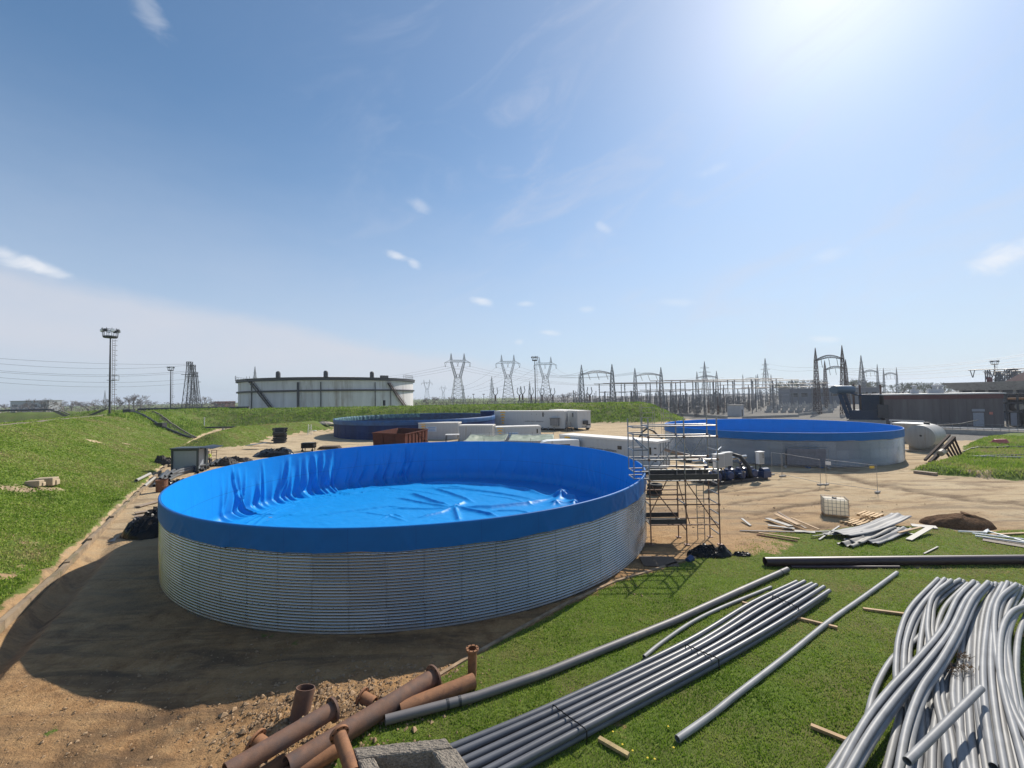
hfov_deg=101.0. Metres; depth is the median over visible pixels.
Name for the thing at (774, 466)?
temporary fence
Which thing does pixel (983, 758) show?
pipe
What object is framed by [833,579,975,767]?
pipe
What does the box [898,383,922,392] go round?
bare tree
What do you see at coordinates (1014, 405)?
pipe rack
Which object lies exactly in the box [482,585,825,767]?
bundle pipe
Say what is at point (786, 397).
shed
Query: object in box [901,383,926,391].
bare tree
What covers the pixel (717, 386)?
gantry
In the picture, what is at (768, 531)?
plank
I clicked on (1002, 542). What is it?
plank
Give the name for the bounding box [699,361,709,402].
transmission tower
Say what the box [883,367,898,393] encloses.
gantry
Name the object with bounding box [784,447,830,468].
temporary fence
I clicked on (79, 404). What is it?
bare tree
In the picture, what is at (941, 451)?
steel ramp
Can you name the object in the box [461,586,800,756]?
bundle pipe
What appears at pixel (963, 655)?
dried weed
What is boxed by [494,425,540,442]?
container
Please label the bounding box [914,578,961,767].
pipe
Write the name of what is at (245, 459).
scrap heap
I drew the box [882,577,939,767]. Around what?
pipe
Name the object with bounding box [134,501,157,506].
plank
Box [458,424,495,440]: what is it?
container
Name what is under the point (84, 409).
scrub
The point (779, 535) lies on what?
plank
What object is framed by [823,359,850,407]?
gantry
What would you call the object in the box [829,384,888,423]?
power transformer
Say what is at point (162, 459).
scrap heap
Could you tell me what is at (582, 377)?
gantry
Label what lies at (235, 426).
pipeline
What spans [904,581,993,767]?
pipe
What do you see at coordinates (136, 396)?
bare tree
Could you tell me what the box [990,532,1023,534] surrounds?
plank
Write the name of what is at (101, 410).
concrete steps
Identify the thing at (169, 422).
concrete steps
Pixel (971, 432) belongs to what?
retaining wall
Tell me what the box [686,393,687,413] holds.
insulator post
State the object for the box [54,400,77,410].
bare tree
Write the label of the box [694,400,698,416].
insulator post
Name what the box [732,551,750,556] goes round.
plastic sheet
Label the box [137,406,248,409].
pipeline
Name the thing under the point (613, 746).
batten
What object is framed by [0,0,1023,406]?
sky
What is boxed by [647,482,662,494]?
tyre stack
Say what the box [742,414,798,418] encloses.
wall
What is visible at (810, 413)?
wall
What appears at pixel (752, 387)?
busbar
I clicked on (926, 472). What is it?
timber beam
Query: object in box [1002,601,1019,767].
pipe
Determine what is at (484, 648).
pipe
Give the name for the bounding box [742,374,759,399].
gantry
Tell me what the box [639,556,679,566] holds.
ground mat
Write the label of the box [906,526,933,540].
plank
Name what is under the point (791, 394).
busbar
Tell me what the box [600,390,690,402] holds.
busbar
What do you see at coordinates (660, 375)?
gantry
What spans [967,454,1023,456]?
pipe
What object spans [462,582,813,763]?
bundle pipe
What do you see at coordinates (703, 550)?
plastic sheet
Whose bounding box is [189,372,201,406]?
lattice tower
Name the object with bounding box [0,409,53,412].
pipeline
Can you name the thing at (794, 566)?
thin pipe
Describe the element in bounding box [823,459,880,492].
temporary fence
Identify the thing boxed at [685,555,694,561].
bucket
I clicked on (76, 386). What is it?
power line
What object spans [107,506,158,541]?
plastic heap
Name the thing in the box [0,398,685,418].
field
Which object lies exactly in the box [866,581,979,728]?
pipe
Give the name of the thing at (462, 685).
flanged pipe
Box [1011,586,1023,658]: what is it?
pipe
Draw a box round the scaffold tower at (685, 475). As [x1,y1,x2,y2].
[627,416,722,545]
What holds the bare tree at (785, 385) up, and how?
on the gravel yard at (835, 415)
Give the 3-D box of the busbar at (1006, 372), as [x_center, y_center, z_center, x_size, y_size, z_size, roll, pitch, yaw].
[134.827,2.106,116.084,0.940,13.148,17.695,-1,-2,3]
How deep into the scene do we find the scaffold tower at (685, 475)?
21.40 m
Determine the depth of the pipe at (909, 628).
12.69 m
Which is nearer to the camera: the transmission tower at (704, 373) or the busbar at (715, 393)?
the busbar at (715, 393)
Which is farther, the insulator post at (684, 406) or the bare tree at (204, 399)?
the bare tree at (204, 399)
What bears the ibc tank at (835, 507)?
on the dirt yard at (102, 589)
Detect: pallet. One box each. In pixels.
[840,518,868,525]
[856,511,883,518]
[861,517,874,521]
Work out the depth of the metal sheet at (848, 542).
20.58 m
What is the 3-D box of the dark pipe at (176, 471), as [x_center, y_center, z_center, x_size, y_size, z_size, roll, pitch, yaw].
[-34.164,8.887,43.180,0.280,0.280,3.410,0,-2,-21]
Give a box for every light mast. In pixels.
[100,327,120,413]
[167,366,174,407]
[531,356,538,402]
[989,360,999,379]
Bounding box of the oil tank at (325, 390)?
[235,371,414,408]
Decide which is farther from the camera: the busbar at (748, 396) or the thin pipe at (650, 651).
the busbar at (748, 396)
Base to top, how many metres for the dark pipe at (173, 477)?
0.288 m
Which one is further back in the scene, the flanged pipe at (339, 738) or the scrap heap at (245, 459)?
the scrap heap at (245, 459)
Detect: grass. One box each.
[0,416,326,603]
[68,401,684,435]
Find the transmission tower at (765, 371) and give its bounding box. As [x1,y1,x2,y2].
[761,359,771,401]
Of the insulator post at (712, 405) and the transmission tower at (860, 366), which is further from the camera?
the transmission tower at (860, 366)
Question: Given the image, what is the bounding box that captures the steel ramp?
[924,434,961,462]
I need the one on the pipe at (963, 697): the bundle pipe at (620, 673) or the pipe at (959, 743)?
the pipe at (959, 743)
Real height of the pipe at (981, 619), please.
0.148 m
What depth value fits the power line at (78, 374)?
155.94 m
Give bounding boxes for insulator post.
[665,400,672,412]
[675,395,677,415]
[679,398,685,413]
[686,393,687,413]
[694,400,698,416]
[711,395,713,414]
[722,390,724,414]
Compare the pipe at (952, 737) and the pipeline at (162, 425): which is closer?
the pipe at (952, 737)
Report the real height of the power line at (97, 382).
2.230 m
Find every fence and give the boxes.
[416,400,589,405]
[771,452,781,476]
[780,453,822,485]
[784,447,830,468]
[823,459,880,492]
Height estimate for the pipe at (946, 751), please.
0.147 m
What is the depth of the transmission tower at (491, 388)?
419.47 m
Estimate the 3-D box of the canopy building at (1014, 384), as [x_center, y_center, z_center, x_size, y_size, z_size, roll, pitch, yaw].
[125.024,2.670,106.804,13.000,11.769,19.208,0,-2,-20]
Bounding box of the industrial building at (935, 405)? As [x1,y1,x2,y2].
[879,385,1005,425]
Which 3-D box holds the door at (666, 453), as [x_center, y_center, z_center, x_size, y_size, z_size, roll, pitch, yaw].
[16.132,7.263,43.885,1.032,2.480,0.097,0,-2,-41]
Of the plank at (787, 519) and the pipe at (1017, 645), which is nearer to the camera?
the pipe at (1017, 645)
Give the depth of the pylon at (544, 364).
317.84 m
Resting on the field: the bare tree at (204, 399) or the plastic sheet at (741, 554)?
the bare tree at (204, 399)
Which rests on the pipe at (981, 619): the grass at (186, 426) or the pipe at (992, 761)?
the pipe at (992, 761)
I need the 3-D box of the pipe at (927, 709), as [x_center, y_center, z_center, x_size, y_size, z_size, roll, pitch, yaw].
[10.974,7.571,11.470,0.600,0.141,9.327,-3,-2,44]
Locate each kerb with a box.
[0,440,192,632]
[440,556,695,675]
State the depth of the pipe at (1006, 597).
13.69 m
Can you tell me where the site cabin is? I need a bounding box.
[169,444,222,471]
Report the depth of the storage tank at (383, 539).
15.79 m
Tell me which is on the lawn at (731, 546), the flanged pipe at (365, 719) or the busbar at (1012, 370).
the flanged pipe at (365, 719)
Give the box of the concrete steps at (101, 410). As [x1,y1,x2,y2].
[87,408,107,415]
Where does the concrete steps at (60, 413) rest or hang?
on the embankment
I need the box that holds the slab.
[644,465,668,469]
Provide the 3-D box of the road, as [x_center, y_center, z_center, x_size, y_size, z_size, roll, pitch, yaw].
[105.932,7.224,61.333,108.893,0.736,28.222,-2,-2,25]
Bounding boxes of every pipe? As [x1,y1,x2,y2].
[134,472,151,481]
[143,477,155,485]
[158,469,169,478]
[165,468,176,477]
[168,474,177,480]
[170,467,183,474]
[176,468,193,473]
[222,696,339,767]
[260,753,287,767]
[283,664,441,767]
[286,744,338,767]
[329,724,358,767]
[384,567,789,725]
[400,673,476,709]
[450,580,797,748]
[456,580,806,755]
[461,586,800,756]
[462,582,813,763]
[467,583,817,767]
[480,589,814,767]
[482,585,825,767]
[499,589,831,767]
[519,595,827,767]
[642,586,772,658]
[674,571,898,742]
[682,596,791,659]
[718,592,821,653]
[762,555,1023,565]
[790,565,900,567]
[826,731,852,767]
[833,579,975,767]
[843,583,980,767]
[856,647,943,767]
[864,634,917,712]
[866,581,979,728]
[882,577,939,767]
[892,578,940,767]
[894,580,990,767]
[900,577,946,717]
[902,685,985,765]
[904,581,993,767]
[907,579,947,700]
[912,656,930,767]
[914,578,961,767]
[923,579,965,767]
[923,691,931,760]
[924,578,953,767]
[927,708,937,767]
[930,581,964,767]
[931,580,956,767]
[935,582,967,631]
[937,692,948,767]
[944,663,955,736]
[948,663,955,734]
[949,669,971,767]
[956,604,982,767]
[963,446,1023,451]
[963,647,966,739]
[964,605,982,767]
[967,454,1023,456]
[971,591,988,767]
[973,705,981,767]
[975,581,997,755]
[976,455,1022,457]
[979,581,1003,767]
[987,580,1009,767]
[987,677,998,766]
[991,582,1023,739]
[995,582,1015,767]
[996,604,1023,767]
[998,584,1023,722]
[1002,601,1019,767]
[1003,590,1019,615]
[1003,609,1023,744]
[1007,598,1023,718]
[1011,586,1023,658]
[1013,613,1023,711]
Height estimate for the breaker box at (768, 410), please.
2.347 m
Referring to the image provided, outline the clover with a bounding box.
[441,596,914,767]
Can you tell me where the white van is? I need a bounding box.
[540,438,579,446]
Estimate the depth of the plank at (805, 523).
23.80 m
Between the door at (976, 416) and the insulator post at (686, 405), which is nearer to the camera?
the door at (976, 416)
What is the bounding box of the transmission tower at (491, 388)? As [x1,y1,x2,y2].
[489,376,494,403]
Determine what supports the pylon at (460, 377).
on the field
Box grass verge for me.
[911,434,1023,480]
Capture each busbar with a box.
[599,382,680,402]
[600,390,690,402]
[603,381,716,413]
[621,381,720,400]
[647,388,760,410]
[656,379,753,413]
[671,378,782,412]
[686,379,798,409]
[713,380,812,408]
[723,383,823,410]
[742,385,857,408]
[968,368,1023,381]
[983,371,1020,381]
[1005,369,1019,377]
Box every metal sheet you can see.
[822,531,860,534]
[831,513,911,535]
[837,535,872,547]
[844,523,896,542]
[867,526,911,543]
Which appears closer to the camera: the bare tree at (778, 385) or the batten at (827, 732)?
the batten at (827, 732)
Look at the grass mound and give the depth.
82.10 m
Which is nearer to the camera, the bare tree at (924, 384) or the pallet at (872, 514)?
the pallet at (872, 514)
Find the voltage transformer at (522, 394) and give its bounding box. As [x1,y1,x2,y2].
[520,386,524,402]
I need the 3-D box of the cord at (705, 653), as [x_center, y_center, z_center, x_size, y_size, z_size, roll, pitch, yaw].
[5.289,7.589,11.770,0.028,0.316,0.955,0,-2,-41]
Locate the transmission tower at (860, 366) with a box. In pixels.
[858,355,866,386]
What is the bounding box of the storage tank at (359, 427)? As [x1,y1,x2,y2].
[333,413,494,439]
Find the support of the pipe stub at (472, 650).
on the lawn at (731, 546)
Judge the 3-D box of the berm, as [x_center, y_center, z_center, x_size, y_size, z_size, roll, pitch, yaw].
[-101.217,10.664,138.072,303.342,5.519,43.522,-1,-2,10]
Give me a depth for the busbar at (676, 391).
151.86 m
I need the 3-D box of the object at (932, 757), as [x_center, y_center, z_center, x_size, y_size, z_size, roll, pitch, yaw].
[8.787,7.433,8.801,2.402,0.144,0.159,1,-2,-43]
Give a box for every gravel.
[0,614,560,767]
[176,656,457,767]
[316,644,545,730]
[525,563,729,660]
[646,491,978,539]
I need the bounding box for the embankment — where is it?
[0,410,218,611]
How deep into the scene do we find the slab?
41.66 m
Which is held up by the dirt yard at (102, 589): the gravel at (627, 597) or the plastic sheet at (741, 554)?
the gravel at (627, 597)
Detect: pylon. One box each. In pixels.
[444,354,470,404]
[495,355,519,403]
[533,357,556,403]
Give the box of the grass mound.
[182,421,333,446]
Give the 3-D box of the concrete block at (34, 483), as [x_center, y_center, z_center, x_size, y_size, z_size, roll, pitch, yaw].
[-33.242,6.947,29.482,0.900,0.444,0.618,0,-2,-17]
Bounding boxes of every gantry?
[579,364,614,401]
[633,367,663,403]
[696,371,718,396]
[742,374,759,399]
[813,345,847,413]
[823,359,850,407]
[862,365,879,393]
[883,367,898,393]
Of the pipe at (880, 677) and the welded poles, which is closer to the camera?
the pipe at (880, 677)
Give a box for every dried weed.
[946,661,965,676]
[953,660,978,673]
[954,649,974,661]
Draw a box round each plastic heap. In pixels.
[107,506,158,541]
[162,478,183,490]
[252,447,293,457]
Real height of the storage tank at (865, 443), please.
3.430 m
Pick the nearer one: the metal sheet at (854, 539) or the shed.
the metal sheet at (854, 539)
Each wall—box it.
[678,413,727,418]
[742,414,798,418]
[798,410,830,415]
[937,423,1023,434]
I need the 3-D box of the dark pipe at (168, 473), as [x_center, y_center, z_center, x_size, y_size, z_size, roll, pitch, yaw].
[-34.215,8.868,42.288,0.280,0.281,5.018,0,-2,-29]
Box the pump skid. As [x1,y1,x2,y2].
[664,447,771,485]
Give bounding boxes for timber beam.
[913,470,937,475]
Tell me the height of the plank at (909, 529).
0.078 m
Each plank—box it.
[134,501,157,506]
[740,530,798,532]
[757,534,797,541]
[759,532,799,538]
[764,518,792,526]
[768,524,794,528]
[774,513,800,524]
[777,512,806,528]
[790,517,819,529]
[798,531,828,532]
[818,525,839,539]
[897,526,922,532]
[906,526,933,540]
[910,523,937,528]
[923,546,938,553]
[983,538,1023,547]
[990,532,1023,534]
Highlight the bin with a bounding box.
[155,479,167,492]
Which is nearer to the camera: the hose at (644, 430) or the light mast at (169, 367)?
the hose at (644, 430)
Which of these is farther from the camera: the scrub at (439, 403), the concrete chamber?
the scrub at (439, 403)
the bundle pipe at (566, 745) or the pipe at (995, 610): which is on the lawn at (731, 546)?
the bundle pipe at (566, 745)
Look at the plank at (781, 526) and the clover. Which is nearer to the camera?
the clover
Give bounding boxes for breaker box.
[764,406,771,412]
[795,404,802,412]
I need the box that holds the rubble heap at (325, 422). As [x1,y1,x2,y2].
[319,421,332,423]
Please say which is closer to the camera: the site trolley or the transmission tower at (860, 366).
the site trolley
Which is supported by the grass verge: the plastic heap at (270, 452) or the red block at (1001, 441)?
the red block at (1001, 441)
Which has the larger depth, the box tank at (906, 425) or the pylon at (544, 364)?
the pylon at (544, 364)
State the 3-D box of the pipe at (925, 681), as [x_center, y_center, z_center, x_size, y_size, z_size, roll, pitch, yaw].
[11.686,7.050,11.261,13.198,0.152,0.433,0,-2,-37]
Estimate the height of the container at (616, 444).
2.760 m
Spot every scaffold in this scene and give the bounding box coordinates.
[640,407,654,431]
[661,407,671,429]
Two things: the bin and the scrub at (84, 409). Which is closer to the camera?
the bin
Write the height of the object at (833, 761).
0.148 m
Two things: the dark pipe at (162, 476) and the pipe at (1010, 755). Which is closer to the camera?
the pipe at (1010, 755)
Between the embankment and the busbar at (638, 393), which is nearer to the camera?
the embankment
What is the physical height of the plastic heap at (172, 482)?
1.016 m
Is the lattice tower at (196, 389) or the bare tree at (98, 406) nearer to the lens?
the lattice tower at (196, 389)
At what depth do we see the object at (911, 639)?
12.48 m
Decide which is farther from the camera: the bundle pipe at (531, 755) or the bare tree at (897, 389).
the bare tree at (897, 389)
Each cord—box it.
[552,704,587,744]
[685,644,719,669]
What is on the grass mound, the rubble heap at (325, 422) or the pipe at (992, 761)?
the rubble heap at (325, 422)
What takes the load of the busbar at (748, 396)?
on the gravel yard at (835, 415)
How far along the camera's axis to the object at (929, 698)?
10.07 m
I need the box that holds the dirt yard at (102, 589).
[0,419,1023,767]
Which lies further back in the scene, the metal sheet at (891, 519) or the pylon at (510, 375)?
the pylon at (510, 375)
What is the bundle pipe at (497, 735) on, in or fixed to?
on the bundle pipe at (499, 739)
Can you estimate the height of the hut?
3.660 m
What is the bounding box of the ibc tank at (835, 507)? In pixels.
[820,495,849,518]
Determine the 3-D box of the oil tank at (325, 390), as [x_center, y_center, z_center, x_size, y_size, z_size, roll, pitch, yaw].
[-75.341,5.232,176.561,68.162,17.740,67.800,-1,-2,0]
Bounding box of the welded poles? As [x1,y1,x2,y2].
[958,529,1023,542]
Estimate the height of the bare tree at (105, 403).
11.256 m
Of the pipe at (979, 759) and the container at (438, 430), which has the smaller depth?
the pipe at (979, 759)
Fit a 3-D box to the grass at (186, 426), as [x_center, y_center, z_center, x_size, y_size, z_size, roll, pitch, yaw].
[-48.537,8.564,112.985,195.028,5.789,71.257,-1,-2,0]
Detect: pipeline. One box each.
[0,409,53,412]
[123,409,191,437]
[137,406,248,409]
[205,425,333,429]
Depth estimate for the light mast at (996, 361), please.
189.78 m
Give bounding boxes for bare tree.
[24,398,56,411]
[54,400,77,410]
[76,402,94,410]
[84,402,99,410]
[92,399,112,408]
[112,399,125,410]
[115,396,135,408]
[127,393,149,408]
[134,399,151,407]
[188,396,212,406]
[769,382,790,392]
[773,381,804,388]
[798,380,811,387]
[843,379,870,386]
[853,380,875,386]
[887,385,906,393]
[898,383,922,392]
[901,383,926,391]
[916,382,936,392]
[925,382,948,389]
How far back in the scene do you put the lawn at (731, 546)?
11.93 m
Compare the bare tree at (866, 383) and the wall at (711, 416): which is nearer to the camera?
the wall at (711, 416)
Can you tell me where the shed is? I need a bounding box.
[778,387,878,404]
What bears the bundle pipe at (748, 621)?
on the lawn at (731, 546)
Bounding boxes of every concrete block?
[24,480,45,486]
[33,476,59,485]
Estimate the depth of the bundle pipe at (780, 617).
13.95 m
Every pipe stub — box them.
[244,728,267,761]
[289,684,314,723]
[355,687,377,705]
[466,644,478,677]
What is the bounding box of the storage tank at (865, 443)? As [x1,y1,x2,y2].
[664,419,905,467]
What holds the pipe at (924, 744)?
on the pipe at (864, 741)
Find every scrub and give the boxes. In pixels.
[0,401,236,412]
[413,396,575,404]
[767,384,958,399]
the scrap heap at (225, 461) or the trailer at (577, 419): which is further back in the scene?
the trailer at (577, 419)
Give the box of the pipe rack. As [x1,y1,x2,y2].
[1003,393,1023,426]
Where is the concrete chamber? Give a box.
[353,738,468,767]
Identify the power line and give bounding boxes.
[0,382,185,386]
[8,364,185,368]
[9,371,182,374]
[10,378,183,382]
[455,368,691,385]
[463,367,710,385]
[848,354,1022,368]
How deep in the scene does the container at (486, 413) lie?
99.85 m
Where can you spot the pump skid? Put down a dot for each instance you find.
(738, 474)
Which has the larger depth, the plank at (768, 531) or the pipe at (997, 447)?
the pipe at (997, 447)
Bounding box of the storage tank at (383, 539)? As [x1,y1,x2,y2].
[158,441,646,634]
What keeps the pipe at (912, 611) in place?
on the pipe at (927, 709)
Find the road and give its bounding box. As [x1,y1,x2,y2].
[946,429,1023,437]
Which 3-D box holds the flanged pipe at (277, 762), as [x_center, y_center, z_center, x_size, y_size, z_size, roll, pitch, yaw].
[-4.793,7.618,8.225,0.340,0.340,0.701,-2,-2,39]
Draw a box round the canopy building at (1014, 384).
[942,372,1023,418]
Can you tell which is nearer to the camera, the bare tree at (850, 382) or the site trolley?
the site trolley
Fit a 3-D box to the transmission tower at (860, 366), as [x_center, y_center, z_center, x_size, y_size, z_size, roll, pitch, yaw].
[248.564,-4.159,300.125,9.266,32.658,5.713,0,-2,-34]
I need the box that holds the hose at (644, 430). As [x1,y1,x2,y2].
[639,428,662,438]
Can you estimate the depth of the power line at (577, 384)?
287.85 m
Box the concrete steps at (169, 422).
[137,410,196,437]
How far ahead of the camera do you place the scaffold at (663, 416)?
78.48 m
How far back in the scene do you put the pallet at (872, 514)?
24.85 m
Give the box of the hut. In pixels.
[726,405,743,416]
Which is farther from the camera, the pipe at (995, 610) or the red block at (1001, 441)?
the red block at (1001, 441)
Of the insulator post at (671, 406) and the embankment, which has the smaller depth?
the embankment
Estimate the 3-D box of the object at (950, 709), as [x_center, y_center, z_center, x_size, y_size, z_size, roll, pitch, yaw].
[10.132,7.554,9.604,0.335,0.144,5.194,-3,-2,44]
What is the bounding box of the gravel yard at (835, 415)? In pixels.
[526,391,1023,440]
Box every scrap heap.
[154,455,170,464]
[215,457,238,465]
[230,456,252,461]
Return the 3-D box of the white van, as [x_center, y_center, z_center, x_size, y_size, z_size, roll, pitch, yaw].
[5.699,7.799,50.630,4.655,2.351,1.960,-1,-2,-1]
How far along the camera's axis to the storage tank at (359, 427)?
82.45 m
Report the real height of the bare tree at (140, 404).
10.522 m
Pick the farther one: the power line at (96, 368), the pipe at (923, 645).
the power line at (96, 368)
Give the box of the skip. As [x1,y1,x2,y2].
[372,428,427,444]
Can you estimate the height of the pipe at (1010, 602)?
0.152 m
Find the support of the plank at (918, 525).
on the lawn at (731, 546)
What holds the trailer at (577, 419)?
on the dirt yard at (102, 589)
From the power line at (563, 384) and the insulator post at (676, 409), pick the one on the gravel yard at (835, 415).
the insulator post at (676, 409)
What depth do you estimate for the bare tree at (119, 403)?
311.98 m
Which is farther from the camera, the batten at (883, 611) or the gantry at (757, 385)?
the gantry at (757, 385)
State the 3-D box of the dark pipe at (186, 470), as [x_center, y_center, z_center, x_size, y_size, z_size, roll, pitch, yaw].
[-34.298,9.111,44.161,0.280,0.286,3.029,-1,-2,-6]
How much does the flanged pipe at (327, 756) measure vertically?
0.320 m
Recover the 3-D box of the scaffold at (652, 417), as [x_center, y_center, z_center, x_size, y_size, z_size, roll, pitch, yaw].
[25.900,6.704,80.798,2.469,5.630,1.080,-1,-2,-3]
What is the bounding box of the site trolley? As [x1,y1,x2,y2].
[301,442,316,451]
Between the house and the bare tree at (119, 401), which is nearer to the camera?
the bare tree at (119, 401)
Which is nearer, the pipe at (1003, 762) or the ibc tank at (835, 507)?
the pipe at (1003, 762)
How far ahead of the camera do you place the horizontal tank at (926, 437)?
51.96 m
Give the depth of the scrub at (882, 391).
355.79 m
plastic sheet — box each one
[687,543,731,557]
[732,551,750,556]
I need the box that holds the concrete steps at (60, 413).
[52,409,69,415]
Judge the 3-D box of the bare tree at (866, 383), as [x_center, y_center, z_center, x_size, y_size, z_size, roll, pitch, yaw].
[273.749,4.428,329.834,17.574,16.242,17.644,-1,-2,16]
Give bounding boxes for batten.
[598,736,629,758]
[797,617,837,628]
[810,723,846,741]
[863,607,903,614]
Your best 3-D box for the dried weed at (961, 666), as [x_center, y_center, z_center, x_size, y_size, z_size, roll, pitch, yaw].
[11.578,7.230,10.814,0.555,0.220,0.386,-1,-2,0]
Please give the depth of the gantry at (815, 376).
140.14 m
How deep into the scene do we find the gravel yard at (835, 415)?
147.29 m
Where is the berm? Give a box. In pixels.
[0,403,685,426]
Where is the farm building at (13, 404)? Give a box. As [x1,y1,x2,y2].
[10,400,61,411]
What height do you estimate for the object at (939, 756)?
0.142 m
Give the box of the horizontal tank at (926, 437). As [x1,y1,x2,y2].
[904,420,977,452]
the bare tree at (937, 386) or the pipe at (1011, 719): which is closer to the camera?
the pipe at (1011, 719)
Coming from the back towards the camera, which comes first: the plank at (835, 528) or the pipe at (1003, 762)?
the plank at (835, 528)
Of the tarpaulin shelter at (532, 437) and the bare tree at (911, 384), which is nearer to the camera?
the tarpaulin shelter at (532, 437)
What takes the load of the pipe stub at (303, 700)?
on the dirt yard at (102, 589)
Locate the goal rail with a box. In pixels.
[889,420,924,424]
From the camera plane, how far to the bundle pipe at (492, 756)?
10.20 m
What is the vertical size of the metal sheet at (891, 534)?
0.263 m
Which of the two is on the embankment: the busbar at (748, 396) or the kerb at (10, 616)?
the kerb at (10, 616)
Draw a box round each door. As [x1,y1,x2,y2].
[658,443,664,464]
[664,442,669,464]
[973,413,983,425]
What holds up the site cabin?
on the dirt yard at (102, 589)
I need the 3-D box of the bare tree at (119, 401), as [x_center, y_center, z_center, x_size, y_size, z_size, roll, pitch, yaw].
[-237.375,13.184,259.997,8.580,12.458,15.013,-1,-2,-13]
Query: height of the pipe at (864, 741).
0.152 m
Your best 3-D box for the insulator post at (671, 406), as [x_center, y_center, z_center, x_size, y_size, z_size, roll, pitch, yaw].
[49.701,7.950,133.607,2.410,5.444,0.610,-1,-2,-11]
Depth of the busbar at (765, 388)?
189.94 m
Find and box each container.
[418,422,461,439]
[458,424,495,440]
[480,410,494,416]
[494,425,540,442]
[559,433,669,468]
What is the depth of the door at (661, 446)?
43.15 m
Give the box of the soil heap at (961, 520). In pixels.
[919,511,996,529]
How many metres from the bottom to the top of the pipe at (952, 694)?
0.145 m
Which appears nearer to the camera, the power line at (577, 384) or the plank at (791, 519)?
the plank at (791, 519)
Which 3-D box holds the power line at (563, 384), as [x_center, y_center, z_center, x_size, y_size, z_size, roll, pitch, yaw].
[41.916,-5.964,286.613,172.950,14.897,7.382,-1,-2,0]
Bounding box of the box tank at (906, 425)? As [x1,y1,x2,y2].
[893,422,930,441]
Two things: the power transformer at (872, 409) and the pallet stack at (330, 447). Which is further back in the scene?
the power transformer at (872, 409)
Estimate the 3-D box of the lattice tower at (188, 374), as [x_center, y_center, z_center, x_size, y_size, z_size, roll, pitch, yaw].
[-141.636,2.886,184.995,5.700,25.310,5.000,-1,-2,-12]
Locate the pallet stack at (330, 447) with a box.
[318,445,341,448]
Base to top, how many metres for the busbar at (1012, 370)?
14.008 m
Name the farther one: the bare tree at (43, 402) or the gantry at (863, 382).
the bare tree at (43, 402)
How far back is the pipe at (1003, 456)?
41.98 m
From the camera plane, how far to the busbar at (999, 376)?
124.19 m
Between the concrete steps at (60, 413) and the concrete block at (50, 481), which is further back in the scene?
the concrete steps at (60, 413)
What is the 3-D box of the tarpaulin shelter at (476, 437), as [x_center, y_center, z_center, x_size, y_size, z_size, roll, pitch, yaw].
[-3.731,8.431,62.783,6.026,2.150,5.620,-1,-2,5]
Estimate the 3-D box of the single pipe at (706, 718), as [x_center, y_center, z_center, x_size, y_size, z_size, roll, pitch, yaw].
[9.628,7.691,13.201,14.578,0.161,0.229,0,-2,-34]
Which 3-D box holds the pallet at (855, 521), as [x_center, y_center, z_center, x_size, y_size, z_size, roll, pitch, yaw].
[19.555,7.914,24.154,1.200,0.138,0.940,0,-2,-29]
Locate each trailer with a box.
[494,410,567,430]
[550,409,590,429]
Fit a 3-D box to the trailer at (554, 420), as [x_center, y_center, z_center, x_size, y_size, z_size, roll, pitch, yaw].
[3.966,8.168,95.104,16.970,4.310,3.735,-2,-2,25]
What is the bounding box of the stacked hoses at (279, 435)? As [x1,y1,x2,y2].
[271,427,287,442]
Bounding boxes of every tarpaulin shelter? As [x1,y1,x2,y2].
[463,432,508,441]
[508,432,553,442]
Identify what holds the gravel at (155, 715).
on the dirt yard at (102, 589)
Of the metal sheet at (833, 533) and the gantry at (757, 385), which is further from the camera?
the gantry at (757, 385)
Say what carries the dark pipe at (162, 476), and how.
on the dark pipe
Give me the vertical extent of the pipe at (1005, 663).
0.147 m
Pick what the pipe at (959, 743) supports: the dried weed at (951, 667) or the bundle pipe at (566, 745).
the dried weed at (951, 667)
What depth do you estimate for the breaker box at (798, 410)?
150.75 m
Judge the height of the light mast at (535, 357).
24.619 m
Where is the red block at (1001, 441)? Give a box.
[990,439,1008,443]
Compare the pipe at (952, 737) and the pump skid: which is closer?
the pipe at (952, 737)
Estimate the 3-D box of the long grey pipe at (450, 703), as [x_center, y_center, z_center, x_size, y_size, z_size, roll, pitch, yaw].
[4.386,7.697,13.474,16.499,0.337,0.553,0,-2,-29]
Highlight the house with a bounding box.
[213,401,235,406]
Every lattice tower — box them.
[181,362,196,406]
[185,365,199,406]
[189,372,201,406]
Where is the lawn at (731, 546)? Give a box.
[336,525,1023,767]
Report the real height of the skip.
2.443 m

